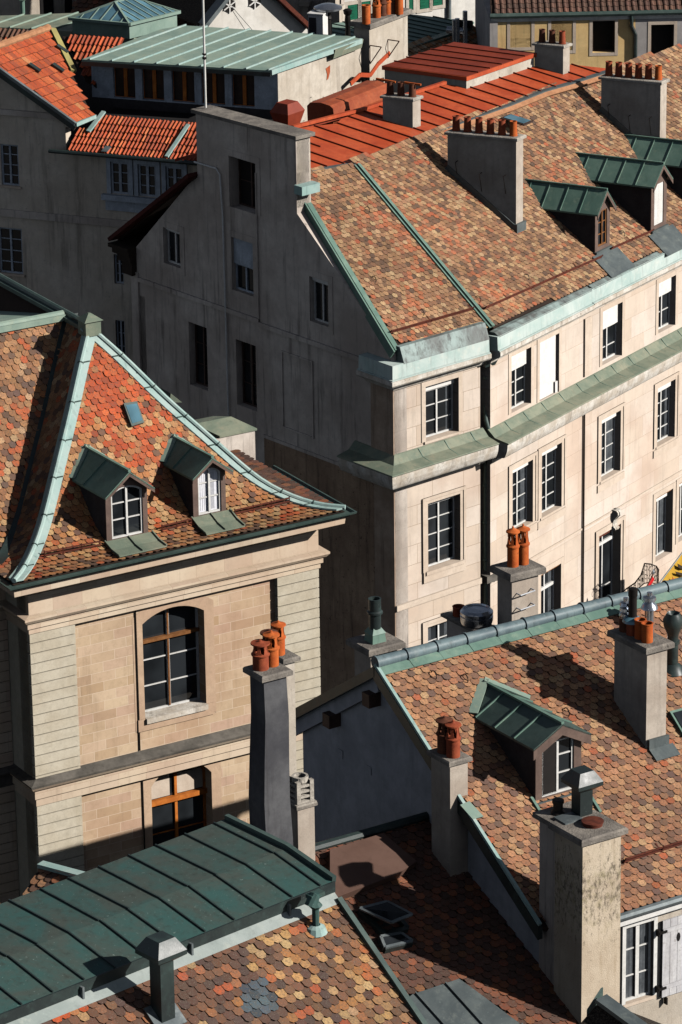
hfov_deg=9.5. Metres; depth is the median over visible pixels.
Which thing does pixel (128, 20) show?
glazed lantern house
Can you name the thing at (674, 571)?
yellow flag
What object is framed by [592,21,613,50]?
window
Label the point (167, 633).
window
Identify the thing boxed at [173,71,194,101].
window
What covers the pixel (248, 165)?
window
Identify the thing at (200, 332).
window
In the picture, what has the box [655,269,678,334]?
window
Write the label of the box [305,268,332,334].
window
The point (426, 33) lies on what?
seamed roof house
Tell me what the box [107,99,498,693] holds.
corner house
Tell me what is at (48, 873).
annex roof
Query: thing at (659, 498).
window
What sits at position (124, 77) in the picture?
window
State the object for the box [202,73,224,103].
window
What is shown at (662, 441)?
window
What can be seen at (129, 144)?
loggia house
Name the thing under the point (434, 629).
window
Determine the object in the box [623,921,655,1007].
window
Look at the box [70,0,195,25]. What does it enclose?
brown tile roof house
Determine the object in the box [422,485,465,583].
window
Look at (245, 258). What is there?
window
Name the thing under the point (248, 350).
window
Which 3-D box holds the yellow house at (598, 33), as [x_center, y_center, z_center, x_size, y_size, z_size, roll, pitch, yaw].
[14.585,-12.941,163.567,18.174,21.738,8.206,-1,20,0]
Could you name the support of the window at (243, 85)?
in the loggia house at (129, 144)
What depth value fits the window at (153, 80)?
132.90 m
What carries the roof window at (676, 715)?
in the gabled house at (476, 735)
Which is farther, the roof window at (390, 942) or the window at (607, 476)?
the window at (607, 476)
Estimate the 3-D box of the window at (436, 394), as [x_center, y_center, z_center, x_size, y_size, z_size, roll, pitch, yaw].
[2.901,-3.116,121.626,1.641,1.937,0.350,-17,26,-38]
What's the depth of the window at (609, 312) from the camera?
128.34 m
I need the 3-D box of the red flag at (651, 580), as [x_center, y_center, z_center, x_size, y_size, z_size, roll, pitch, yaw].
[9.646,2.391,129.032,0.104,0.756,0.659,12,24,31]
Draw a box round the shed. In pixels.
[580,987,660,1023]
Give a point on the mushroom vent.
(329, 8)
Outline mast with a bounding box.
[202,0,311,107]
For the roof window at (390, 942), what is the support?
in the house at (452, 949)
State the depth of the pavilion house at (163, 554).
95.97 m
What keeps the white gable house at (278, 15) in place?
on the street
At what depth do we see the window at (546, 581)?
128.25 m
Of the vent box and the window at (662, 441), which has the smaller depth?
the window at (662, 441)
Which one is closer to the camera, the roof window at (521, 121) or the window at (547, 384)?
the window at (547, 384)
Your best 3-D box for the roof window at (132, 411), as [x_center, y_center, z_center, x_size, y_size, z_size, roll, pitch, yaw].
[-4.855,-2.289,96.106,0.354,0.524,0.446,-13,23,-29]
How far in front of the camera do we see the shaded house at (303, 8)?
175.75 m
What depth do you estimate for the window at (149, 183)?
130.68 m
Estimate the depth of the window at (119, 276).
132.25 m
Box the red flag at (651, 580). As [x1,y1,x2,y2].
[647,574,653,585]
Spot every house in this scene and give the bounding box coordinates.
[0,0,180,140]
[0,24,96,311]
[0,273,356,903]
[0,814,427,1023]
[48,0,411,361]
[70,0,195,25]
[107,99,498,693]
[147,0,307,32]
[175,29,681,624]
[243,620,627,1023]
[286,0,344,34]
[295,524,681,1023]
[332,8,476,56]
[344,0,474,25]
[475,0,681,69]
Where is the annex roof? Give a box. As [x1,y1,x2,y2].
[23,861,84,894]
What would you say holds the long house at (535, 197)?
on the street
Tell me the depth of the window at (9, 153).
132.32 m
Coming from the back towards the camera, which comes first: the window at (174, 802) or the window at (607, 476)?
the window at (607, 476)
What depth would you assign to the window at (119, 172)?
131.00 m
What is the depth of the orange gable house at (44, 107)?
132.16 m
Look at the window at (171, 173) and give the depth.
130.33 m
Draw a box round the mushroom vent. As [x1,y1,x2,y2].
[314,3,341,34]
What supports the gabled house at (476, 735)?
on the street
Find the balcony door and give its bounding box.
[594,515,625,599]
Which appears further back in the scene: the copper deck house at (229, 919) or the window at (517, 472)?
the window at (517, 472)
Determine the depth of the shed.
73.12 m
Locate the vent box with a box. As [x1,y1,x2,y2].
[307,10,327,34]
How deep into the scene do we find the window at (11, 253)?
133.39 m
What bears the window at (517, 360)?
in the long house at (535, 197)
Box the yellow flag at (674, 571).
[659,552,681,582]
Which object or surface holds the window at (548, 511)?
in the long house at (535, 197)
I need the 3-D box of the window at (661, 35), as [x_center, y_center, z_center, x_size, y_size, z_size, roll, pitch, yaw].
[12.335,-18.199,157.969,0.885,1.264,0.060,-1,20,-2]
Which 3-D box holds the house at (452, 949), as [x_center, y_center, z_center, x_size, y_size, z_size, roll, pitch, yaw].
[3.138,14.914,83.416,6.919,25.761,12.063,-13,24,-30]
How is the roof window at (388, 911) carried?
in the house at (452, 949)
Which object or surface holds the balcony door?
in the long house at (535, 197)
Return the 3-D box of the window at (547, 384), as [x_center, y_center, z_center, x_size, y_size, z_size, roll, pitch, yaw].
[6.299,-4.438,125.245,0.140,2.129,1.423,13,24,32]
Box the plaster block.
[0,0,75,15]
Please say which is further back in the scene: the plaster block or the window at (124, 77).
the plaster block
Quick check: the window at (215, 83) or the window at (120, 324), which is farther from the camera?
the window at (120, 324)
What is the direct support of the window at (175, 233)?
in the corner house at (323, 330)
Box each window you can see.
[0,144,20,188]
[0,227,24,276]
[106,158,133,195]
[114,68,134,97]
[115,254,123,283]
[116,320,125,354]
[123,401,143,426]
[132,595,215,731]
[133,160,160,197]
[141,761,221,849]
[143,69,163,99]
[158,219,184,275]
[161,162,186,193]
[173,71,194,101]
[195,324,207,386]
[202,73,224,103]
[224,148,260,215]
[227,229,256,303]
[233,75,254,105]
[242,341,256,407]
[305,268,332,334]
[357,900,412,935]
[377,932,412,953]
[421,371,462,443]
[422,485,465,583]
[422,617,446,643]
[501,114,532,125]
[508,342,533,414]
[508,451,537,534]
[537,328,561,402]
[537,434,566,529]
[538,556,563,613]
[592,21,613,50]
[597,402,625,492]
[599,296,624,366]
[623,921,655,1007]
[651,24,672,53]
[652,481,675,563]
[653,371,679,458]
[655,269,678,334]
[668,708,681,735]
[675,477,681,544]
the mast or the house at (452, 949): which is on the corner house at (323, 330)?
the mast

